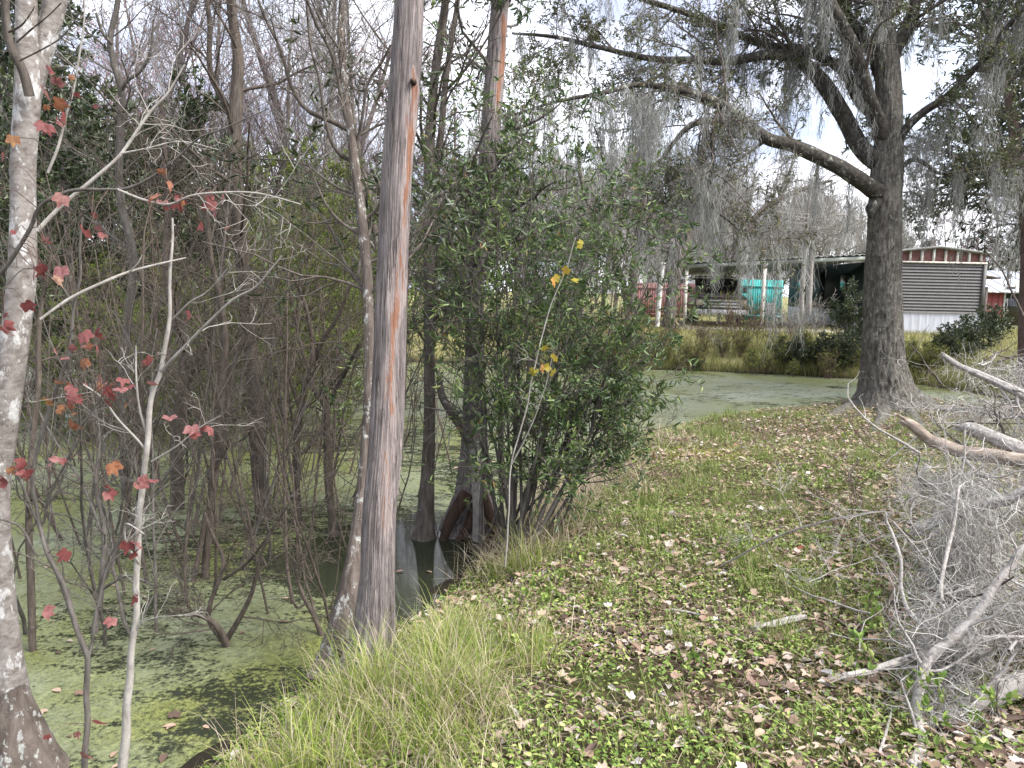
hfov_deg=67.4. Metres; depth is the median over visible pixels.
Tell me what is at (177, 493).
swamp tree
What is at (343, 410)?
bare shrub
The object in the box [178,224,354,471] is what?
bare shrub
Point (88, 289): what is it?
branch
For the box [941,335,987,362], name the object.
evergreen shrub
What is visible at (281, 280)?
budding tree
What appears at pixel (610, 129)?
spanish moss
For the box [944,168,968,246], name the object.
spanish moss
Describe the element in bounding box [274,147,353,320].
evergreen tree
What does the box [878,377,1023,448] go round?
spanish moss
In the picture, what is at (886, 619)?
fallen stick
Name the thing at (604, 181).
mossy tree
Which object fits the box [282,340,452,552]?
bare shrub
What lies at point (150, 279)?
bare shrub
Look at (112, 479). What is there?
bare shrub
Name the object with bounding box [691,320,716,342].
dry shrub
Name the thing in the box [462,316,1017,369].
yard grass
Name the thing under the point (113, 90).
evergreen tree
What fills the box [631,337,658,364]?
bank shrub
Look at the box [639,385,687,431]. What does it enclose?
bare shrub
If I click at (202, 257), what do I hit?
bare shrub
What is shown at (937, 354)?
bank shrub
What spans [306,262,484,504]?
bare shrub
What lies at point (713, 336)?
dry shrub
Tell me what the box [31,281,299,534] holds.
bare shrub
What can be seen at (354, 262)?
budding tree
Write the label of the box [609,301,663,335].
dry shrub
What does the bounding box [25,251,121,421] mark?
budding tree
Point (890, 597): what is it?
brown twigs
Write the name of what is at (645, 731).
ground cover
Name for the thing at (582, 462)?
wax myrtle bush
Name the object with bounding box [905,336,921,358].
bank shrub
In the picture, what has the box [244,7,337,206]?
bare tree
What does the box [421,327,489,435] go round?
bare shrub
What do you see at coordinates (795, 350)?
evergreen shrub
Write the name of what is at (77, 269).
bare shrub
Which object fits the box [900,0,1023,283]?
evergreen tree
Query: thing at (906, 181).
bare tree
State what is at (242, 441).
bare shrub
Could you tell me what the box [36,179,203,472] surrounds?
bare shrub
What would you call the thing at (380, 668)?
long grass
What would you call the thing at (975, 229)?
bare tree
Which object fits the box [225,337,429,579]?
bare shrub
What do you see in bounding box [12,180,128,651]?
swamp tree
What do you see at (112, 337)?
budding tree
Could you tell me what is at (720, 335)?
bank shrub
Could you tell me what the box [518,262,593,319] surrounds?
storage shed
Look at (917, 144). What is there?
spanish moss
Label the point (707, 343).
bank shrub
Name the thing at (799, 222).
dead tree
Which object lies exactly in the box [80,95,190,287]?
evergreen tree
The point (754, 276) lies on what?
evergreen tree
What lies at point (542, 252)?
evergreen tree
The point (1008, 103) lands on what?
evergreen tree
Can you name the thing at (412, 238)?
bare shrub
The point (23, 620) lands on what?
bare shrub
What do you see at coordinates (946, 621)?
spanish moss
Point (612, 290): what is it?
evergreen tree
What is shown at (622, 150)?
mossy tree
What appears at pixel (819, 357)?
bank shrub
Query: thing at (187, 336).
budding tree
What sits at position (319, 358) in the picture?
bare shrub
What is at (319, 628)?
swamp tree
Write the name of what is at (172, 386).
budding tree
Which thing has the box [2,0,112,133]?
bare tree
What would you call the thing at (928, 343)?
bank shrub
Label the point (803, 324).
dry shrub
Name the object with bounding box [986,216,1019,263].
bare tree
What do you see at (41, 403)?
budding tree
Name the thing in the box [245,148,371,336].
budding tree
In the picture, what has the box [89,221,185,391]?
budding tree
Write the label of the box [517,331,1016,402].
bank grass
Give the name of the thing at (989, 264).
evergreen tree
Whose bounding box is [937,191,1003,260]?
bare tree
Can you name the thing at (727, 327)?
dry shrub
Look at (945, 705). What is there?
spanish moss
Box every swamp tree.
[0,0,248,496]
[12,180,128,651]
[17,348,209,660]
[39,6,334,510]
[80,107,348,599]
[128,0,336,520]
[138,389,411,660]
[157,146,457,524]
[172,168,413,536]
[206,467,349,661]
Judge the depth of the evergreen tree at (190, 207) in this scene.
13.33 m
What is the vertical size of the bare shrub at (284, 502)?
2.957 m
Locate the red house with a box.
[986,270,1019,325]
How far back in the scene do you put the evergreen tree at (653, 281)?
53.84 m
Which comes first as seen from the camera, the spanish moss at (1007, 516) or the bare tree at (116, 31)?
the spanish moss at (1007, 516)
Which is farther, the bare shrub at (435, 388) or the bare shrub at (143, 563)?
the bare shrub at (435, 388)
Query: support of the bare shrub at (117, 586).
in the pond water
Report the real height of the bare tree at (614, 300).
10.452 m
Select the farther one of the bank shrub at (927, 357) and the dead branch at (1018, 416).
the bank shrub at (927, 357)
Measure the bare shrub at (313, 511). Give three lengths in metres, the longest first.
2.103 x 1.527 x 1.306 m
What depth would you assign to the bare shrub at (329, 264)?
11.12 m
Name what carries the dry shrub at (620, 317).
on the ground at (200, 758)
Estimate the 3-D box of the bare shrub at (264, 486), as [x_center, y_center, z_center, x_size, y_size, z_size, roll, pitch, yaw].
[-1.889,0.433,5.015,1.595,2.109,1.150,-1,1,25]
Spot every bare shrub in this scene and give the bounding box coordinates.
[0,30,380,534]
[0,116,144,578]
[0,131,75,348]
[0,138,257,595]
[0,164,129,434]
[0,194,202,567]
[0,208,128,417]
[0,216,177,451]
[0,233,151,544]
[0,261,222,646]
[0,279,48,413]
[1,120,162,395]
[1,130,317,452]
[12,288,265,633]
[14,243,116,531]
[14,304,237,563]
[14,355,119,634]
[16,267,101,481]
[20,253,237,536]
[22,323,109,465]
[24,269,177,503]
[27,198,258,555]
[29,246,220,550]
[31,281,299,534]
[33,302,203,454]
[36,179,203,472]
[39,41,245,427]
[46,295,284,615]
[53,160,375,613]
[70,272,234,496]
[73,279,220,490]
[88,195,210,446]
[104,198,258,402]
[104,225,312,523]
[107,250,280,444]
[109,62,500,500]
[116,192,274,420]
[121,239,343,490]
[122,191,317,415]
[128,296,363,565]
[130,285,355,559]
[132,294,244,475]
[160,171,324,479]
[175,142,287,432]
[177,341,406,622]
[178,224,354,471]
[179,128,331,498]
[188,263,307,418]
[207,312,362,570]
[212,289,363,501]
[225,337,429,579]
[234,290,363,480]
[245,28,419,453]
[258,285,346,430]
[262,101,420,396]
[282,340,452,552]
[283,210,374,321]
[292,103,412,472]
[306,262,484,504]
[309,88,470,497]
[349,139,458,332]
[360,312,446,447]
[374,229,438,408]
[404,322,449,449]
[405,327,488,458]
[406,291,506,495]
[411,326,520,475]
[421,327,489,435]
[443,278,504,406]
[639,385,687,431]
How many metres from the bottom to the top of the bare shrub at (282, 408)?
3.911 m
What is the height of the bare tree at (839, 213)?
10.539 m
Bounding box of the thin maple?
[504,237,583,566]
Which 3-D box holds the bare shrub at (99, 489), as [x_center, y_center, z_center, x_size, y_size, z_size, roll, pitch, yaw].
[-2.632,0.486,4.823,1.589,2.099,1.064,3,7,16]
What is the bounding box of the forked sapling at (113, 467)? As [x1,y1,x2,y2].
[0,181,184,767]
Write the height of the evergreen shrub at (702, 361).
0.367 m
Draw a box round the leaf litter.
[209,396,1023,767]
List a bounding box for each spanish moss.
[600,93,629,180]
[609,98,699,197]
[614,83,664,195]
[636,131,699,238]
[661,181,734,245]
[675,157,718,232]
[681,96,780,196]
[746,52,830,139]
[806,165,827,236]
[841,181,866,243]
[843,434,1019,529]
[867,549,1023,710]
[867,657,1023,748]
[875,373,1023,629]
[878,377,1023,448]
[887,430,1023,587]
[895,125,947,236]
[897,341,1023,405]
[912,167,945,267]
[925,539,1023,671]
[942,414,1023,491]
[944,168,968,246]
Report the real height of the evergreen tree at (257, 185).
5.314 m
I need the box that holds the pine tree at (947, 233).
[927,208,959,245]
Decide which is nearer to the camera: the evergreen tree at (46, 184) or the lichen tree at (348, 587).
the lichen tree at (348, 587)
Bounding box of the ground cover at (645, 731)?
[201,401,1023,767]
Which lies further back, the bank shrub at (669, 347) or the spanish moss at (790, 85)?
the bank shrub at (669, 347)
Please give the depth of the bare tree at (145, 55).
31.07 m
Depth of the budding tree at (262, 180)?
12.79 m
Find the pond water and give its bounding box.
[11,345,1007,767]
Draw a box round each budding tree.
[0,299,80,439]
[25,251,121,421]
[30,288,120,443]
[64,288,145,435]
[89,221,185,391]
[95,280,176,418]
[102,298,201,434]
[102,315,195,450]
[120,300,234,450]
[145,256,241,400]
[152,277,231,425]
[170,228,262,388]
[172,276,279,433]
[188,201,277,365]
[189,323,245,452]
[205,253,306,432]
[218,255,296,414]
[222,142,362,380]
[226,187,352,398]
[227,206,347,422]
[241,293,318,449]
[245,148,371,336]
[247,136,358,404]
[276,189,377,416]
[276,235,363,424]
[299,193,377,374]
[301,279,374,447]
[325,242,409,370]
[363,221,423,341]
[422,216,465,342]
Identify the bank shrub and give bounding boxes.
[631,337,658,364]
[642,329,665,362]
[653,319,678,347]
[660,344,673,362]
[669,346,688,370]
[674,337,692,362]
[685,336,704,363]
[695,332,711,358]
[714,328,734,352]
[714,330,732,356]
[730,326,751,356]
[734,321,755,352]
[739,342,771,374]
[757,328,791,358]
[760,351,776,374]
[770,343,791,370]
[785,357,800,376]
[790,325,812,362]
[810,351,829,370]
[815,341,842,377]
[834,323,856,346]
[837,344,860,372]
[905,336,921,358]
[905,347,915,367]
[906,349,931,375]
[907,355,918,374]
[913,350,937,372]
[919,345,934,360]
[920,337,940,350]
[926,343,949,371]
[932,334,967,348]
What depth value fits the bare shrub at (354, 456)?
7.53 m
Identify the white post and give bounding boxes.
[655,262,664,326]
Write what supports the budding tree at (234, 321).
on the ground at (200, 758)
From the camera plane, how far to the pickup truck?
29.85 m
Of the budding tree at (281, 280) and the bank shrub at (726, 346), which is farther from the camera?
the bank shrub at (726, 346)
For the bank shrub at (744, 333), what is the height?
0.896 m
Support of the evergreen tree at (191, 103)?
on the ground at (200, 758)
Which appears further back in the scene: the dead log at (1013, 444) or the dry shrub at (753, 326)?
the dry shrub at (753, 326)
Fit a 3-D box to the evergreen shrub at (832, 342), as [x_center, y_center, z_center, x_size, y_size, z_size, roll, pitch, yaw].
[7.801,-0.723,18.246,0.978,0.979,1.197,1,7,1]
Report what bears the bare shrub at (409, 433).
in the pond water
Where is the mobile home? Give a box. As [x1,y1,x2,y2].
[787,246,991,333]
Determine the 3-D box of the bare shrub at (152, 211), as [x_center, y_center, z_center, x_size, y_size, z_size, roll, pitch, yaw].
[-4.388,-1.400,9.033,1.900,4.881,1.916,2,7,3]
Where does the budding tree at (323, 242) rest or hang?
on the ground at (200, 758)
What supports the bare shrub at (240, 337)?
in the pond water
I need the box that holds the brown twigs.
[805,250,1023,750]
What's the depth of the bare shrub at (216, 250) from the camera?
8.58 m
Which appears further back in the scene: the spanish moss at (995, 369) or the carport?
the carport
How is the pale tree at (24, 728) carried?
on the ground at (200, 758)
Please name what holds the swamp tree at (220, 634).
on the ground at (200, 758)
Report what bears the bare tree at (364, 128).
on the ground at (200, 758)
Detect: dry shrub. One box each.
[574,307,624,333]
[594,302,640,333]
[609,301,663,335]
[643,312,681,343]
[658,306,702,339]
[684,315,713,344]
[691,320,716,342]
[706,290,766,339]
[707,326,719,345]
[717,290,763,334]
[717,319,740,337]
[721,296,772,344]
[730,303,783,345]
[757,319,784,343]
[762,310,816,340]
[781,311,825,337]
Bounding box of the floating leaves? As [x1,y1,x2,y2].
[40,447,527,767]
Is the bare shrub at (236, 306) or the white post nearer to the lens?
the bare shrub at (236, 306)
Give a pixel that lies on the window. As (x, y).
(844, 279)
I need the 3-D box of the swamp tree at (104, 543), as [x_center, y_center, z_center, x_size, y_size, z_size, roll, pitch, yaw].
[-2.094,0.633,4.064,0.913,1.685,1.550,-4,9,-37]
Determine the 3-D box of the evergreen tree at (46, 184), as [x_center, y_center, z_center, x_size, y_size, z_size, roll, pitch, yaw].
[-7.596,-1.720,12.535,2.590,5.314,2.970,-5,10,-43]
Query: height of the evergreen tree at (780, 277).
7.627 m
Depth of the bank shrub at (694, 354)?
19.15 m
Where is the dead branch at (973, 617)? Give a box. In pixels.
[842,504,1023,767]
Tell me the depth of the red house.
36.75 m
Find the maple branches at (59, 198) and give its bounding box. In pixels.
[0,0,350,286]
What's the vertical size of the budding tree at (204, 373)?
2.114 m
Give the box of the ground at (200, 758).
[0,290,1023,767]
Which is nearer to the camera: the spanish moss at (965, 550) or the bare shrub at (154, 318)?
the spanish moss at (965, 550)
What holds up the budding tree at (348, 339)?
on the ground at (200, 758)
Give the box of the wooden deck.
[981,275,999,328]
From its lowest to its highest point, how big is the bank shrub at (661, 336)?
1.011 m
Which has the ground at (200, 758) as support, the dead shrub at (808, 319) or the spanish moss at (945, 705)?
the dead shrub at (808, 319)
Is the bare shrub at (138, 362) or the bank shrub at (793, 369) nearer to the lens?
the bare shrub at (138, 362)
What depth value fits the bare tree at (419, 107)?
21.33 m
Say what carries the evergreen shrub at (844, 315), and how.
on the ground at (200, 758)
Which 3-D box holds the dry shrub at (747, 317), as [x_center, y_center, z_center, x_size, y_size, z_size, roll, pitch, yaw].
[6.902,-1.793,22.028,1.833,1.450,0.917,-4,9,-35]
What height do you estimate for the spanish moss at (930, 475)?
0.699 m
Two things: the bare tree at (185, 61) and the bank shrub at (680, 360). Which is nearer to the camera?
the bank shrub at (680, 360)
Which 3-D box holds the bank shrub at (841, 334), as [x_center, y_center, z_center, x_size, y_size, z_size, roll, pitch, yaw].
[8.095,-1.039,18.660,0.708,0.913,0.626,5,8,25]
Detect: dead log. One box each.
[897,414,1023,527]
[925,641,1023,732]
[951,422,1023,453]
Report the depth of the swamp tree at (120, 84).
6.25 m
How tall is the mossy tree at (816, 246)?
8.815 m
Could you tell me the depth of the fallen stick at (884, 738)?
2.86 m
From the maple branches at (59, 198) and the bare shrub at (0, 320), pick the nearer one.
the maple branches at (59, 198)
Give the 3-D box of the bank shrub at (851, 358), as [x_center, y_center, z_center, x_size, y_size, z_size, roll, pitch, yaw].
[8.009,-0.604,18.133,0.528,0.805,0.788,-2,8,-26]
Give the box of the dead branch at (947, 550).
[892,392,1005,616]
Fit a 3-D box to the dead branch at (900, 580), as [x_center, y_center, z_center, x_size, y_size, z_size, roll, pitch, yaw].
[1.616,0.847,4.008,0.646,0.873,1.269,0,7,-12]
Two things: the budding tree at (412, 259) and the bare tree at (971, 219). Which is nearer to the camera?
the budding tree at (412, 259)
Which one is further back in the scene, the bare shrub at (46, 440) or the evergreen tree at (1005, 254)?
the evergreen tree at (1005, 254)
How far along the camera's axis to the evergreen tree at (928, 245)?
51.97 m
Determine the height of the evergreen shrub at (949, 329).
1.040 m
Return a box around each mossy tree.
[317,101,582,321]
[412,96,601,321]
[490,124,696,295]
[517,139,779,323]
[597,133,715,310]
[619,162,798,315]
[642,168,755,282]
[720,161,848,279]
[730,184,867,285]
[735,171,863,283]
[808,191,933,263]
[848,211,936,262]
[993,205,1019,270]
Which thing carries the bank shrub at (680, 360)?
on the ground at (200, 758)
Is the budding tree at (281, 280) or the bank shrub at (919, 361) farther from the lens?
the bank shrub at (919, 361)
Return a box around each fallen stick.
[671,608,723,620]
[750,614,806,631]
[850,616,895,635]
[877,709,891,756]
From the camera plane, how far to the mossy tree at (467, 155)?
27.98 m
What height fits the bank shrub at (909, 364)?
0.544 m
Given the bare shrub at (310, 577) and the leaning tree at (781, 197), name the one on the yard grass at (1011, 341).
the leaning tree at (781, 197)
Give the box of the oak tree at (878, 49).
[453,0,1023,431]
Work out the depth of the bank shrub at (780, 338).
19.05 m
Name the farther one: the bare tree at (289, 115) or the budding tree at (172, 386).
the bare tree at (289, 115)
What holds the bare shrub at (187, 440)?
in the pond water
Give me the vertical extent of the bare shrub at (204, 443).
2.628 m
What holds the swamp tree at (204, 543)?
on the pond water
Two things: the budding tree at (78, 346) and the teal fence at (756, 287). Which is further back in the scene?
the teal fence at (756, 287)
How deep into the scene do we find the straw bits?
3.62 m
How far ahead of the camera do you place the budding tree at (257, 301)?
9.95 m
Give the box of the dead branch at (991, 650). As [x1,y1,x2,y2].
[768,319,1023,723]
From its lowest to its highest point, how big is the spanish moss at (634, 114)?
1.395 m
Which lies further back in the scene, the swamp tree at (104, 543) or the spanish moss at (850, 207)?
the spanish moss at (850, 207)
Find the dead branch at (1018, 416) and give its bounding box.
[939,400,1023,419]
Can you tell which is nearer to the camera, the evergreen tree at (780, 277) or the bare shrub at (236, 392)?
the bare shrub at (236, 392)
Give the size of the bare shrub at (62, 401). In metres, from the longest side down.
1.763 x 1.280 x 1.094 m
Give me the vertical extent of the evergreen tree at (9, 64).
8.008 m
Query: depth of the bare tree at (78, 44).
22.40 m
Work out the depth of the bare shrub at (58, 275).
9.70 m
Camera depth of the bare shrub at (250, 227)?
9.28 m
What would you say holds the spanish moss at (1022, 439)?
on the dead log at (921, 433)
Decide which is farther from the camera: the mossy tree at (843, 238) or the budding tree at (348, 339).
the mossy tree at (843, 238)
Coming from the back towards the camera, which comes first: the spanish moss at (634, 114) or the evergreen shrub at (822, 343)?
the evergreen shrub at (822, 343)
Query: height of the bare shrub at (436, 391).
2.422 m
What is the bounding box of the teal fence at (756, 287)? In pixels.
[725,279,782,320]
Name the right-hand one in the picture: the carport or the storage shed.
the carport
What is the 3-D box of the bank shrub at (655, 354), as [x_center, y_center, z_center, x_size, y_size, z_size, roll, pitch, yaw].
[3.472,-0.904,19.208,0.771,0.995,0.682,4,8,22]
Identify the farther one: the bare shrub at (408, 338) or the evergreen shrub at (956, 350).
the evergreen shrub at (956, 350)
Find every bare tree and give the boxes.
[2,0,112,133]
[4,0,126,125]
[56,0,208,231]
[61,1,244,248]
[65,0,256,186]
[69,0,272,277]
[81,0,319,197]
[104,0,274,190]
[140,0,228,183]
[143,19,290,219]
[180,0,382,227]
[193,0,378,195]
[211,62,343,211]
[218,0,452,313]
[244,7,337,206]
[245,0,385,212]
[249,0,460,252]
[284,2,381,181]
[302,0,442,276]
[318,2,477,246]
[415,9,506,281]
[526,123,589,222]
[583,125,663,309]
[830,187,866,264]
[854,137,929,237]
[914,193,976,248]
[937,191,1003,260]
[954,208,1003,247]
[959,198,1017,269]
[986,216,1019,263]
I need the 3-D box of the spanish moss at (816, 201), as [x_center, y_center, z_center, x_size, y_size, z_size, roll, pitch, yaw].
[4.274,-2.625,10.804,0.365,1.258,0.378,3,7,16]
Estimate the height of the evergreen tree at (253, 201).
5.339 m
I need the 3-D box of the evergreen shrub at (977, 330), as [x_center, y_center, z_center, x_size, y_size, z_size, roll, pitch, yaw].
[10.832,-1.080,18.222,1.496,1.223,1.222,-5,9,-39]
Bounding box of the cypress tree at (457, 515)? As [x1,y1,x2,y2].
[380,0,623,542]
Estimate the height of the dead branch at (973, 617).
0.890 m
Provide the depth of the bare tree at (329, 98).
20.59 m
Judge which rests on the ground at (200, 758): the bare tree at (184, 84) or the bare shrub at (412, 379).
the bare tree at (184, 84)
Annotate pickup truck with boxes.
[686,275,748,325]
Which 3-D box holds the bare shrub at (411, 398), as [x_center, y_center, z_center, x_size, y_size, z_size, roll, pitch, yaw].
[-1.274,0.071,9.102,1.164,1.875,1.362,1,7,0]
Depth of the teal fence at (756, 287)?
38.20 m
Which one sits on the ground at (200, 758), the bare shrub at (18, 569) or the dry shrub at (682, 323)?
the dry shrub at (682, 323)
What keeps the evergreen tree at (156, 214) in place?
on the ground at (200, 758)
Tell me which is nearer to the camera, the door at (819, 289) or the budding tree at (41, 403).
the budding tree at (41, 403)
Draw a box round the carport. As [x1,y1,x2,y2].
[651,254,864,332]
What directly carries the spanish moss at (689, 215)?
hanging from the oak tree at (878, 49)
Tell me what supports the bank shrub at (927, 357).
on the ground at (200, 758)
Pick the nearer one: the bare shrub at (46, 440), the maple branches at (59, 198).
the maple branches at (59, 198)
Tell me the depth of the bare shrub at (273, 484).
5.07 m
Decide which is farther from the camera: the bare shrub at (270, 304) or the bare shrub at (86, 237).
the bare shrub at (86, 237)
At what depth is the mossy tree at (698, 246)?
42.28 m
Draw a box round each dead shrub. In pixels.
[703,329,736,355]
[761,287,828,340]
[762,295,821,347]
[779,290,838,340]
[804,301,857,336]
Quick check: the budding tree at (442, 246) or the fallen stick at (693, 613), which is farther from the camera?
the budding tree at (442, 246)
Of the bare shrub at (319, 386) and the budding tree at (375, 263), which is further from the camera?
the budding tree at (375, 263)
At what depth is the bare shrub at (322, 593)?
4.14 m
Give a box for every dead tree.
[769,173,854,314]
[772,121,911,314]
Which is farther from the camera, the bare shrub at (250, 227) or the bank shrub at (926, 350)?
the bank shrub at (926, 350)
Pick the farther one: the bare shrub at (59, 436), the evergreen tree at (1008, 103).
the evergreen tree at (1008, 103)
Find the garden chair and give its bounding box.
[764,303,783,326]
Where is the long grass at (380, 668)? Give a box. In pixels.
[201,496,593,767]
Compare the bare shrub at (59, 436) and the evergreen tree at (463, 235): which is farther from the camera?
the evergreen tree at (463, 235)
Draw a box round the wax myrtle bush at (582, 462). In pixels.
[320,50,725,562]
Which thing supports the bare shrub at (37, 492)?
in the pond water
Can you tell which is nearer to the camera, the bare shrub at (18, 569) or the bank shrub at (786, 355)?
the bare shrub at (18, 569)
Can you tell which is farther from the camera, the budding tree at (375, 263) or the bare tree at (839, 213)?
the bare tree at (839, 213)
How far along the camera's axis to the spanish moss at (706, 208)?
9.82 m
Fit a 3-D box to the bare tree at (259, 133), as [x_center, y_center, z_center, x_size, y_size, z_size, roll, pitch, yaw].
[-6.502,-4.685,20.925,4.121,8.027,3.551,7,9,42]
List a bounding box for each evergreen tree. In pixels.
[0,0,151,321]
[0,0,208,417]
[0,41,109,365]
[0,58,206,428]
[0,116,117,396]
[56,153,215,412]
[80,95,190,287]
[86,61,260,393]
[89,159,207,390]
[118,98,255,351]
[184,171,259,340]
[198,168,290,333]
[214,183,283,290]
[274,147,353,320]
[279,172,357,315]
[342,153,415,299]
[353,151,442,332]
[418,153,503,329]
[486,166,571,325]
[503,206,559,275]
[600,254,627,307]
[642,258,670,282]
[649,207,698,282]
[751,252,787,288]
[766,253,787,287]
[780,248,789,297]
[840,0,1023,401]
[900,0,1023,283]
[906,231,940,248]
[962,221,1002,267]
[985,247,994,269]
[996,239,1019,270]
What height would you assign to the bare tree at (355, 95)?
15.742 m
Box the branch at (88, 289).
[39,255,185,319]
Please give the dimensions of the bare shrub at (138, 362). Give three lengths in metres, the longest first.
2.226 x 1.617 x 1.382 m
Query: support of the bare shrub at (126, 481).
in the pond water
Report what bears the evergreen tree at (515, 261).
on the ground at (200, 758)
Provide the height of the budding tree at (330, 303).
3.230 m
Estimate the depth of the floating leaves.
3.40 m
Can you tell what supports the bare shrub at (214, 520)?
in the pond water
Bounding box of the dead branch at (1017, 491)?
[910,415,1023,535]
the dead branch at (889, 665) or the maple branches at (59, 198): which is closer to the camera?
the maple branches at (59, 198)
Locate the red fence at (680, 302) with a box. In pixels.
[633,282,694,317]
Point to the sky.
(917, 88)
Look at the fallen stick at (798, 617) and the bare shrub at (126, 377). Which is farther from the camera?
the bare shrub at (126, 377)
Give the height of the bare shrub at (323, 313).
4.547 m
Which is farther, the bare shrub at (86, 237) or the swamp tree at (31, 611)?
the bare shrub at (86, 237)
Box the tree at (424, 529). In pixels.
[284,0,543,541]
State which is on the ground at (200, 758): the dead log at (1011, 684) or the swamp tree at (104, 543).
the dead log at (1011, 684)
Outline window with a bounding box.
[839,275,851,289]
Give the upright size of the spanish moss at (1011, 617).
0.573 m
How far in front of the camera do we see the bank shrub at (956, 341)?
17.75 m
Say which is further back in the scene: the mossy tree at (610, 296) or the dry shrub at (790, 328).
the mossy tree at (610, 296)
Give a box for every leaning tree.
[589,153,681,313]
[652,71,756,328]
[715,156,842,278]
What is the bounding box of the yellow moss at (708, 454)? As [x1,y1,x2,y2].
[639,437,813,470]
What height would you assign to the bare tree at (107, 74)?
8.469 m
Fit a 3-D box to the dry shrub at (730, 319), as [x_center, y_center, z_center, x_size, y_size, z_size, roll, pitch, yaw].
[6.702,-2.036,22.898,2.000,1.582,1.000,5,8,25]
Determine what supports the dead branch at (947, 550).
on the ground at (200, 758)
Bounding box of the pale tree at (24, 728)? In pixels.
[0,0,79,767]
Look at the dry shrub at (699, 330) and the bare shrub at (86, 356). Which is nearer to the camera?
the bare shrub at (86, 356)
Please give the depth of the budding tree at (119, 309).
9.27 m
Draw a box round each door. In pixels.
[814,272,824,306]
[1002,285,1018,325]
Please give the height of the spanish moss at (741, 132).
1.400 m
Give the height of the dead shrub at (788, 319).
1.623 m
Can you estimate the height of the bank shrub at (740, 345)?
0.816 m
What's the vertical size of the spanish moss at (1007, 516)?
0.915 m
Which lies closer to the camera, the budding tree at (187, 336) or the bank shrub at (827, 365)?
the budding tree at (187, 336)
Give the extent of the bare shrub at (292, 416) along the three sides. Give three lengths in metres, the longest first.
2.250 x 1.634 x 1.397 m
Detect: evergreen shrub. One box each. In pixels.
[691,357,706,368]
[772,335,808,367]
[790,330,839,369]
[814,333,860,371]
[825,276,862,339]
[836,325,861,365]
[929,321,977,349]
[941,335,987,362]
[952,313,1002,354]
[959,302,1016,347]
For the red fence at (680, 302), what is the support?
on the ground at (200, 758)
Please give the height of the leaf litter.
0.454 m
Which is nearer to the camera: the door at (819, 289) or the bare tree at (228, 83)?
the bare tree at (228, 83)
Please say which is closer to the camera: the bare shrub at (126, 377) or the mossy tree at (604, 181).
the bare shrub at (126, 377)
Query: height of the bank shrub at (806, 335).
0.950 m
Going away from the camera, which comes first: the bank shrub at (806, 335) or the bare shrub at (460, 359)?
the bare shrub at (460, 359)
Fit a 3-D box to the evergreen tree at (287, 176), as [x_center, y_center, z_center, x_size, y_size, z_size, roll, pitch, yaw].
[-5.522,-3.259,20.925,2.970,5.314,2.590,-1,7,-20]
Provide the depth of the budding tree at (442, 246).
20.29 m
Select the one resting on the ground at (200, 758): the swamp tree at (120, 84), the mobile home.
the mobile home
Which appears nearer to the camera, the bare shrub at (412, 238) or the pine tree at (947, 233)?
the bare shrub at (412, 238)
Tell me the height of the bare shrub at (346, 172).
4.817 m
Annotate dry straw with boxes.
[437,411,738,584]
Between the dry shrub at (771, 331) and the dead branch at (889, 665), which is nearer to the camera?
the dead branch at (889, 665)
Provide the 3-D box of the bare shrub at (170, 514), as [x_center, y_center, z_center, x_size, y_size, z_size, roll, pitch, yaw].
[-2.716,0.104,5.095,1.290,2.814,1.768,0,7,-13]
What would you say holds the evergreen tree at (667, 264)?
on the ground at (200, 758)
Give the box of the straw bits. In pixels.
[214,398,1022,767]
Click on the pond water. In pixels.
(209, 673)
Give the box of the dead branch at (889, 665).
[838,589,1023,695]
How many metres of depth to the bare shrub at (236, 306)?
7.02 m
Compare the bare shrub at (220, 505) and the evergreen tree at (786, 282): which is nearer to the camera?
the bare shrub at (220, 505)
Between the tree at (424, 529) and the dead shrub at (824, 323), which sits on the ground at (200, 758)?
the dead shrub at (824, 323)
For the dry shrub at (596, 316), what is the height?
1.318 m
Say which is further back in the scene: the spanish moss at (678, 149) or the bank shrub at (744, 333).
the bank shrub at (744, 333)
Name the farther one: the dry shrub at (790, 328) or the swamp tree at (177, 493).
the dry shrub at (790, 328)
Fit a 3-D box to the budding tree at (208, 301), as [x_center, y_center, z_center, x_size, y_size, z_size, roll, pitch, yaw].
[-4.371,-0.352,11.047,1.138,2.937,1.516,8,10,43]
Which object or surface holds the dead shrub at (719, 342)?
on the ground at (200, 758)
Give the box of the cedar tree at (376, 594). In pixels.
[326,0,423,691]
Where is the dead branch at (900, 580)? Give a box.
[716,460,933,629]
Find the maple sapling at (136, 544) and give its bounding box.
[25,218,312,767]
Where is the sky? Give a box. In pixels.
[4,0,1023,296]
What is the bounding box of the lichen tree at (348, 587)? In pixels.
[154,0,487,692]
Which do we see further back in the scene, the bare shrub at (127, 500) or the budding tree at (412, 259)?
the budding tree at (412, 259)

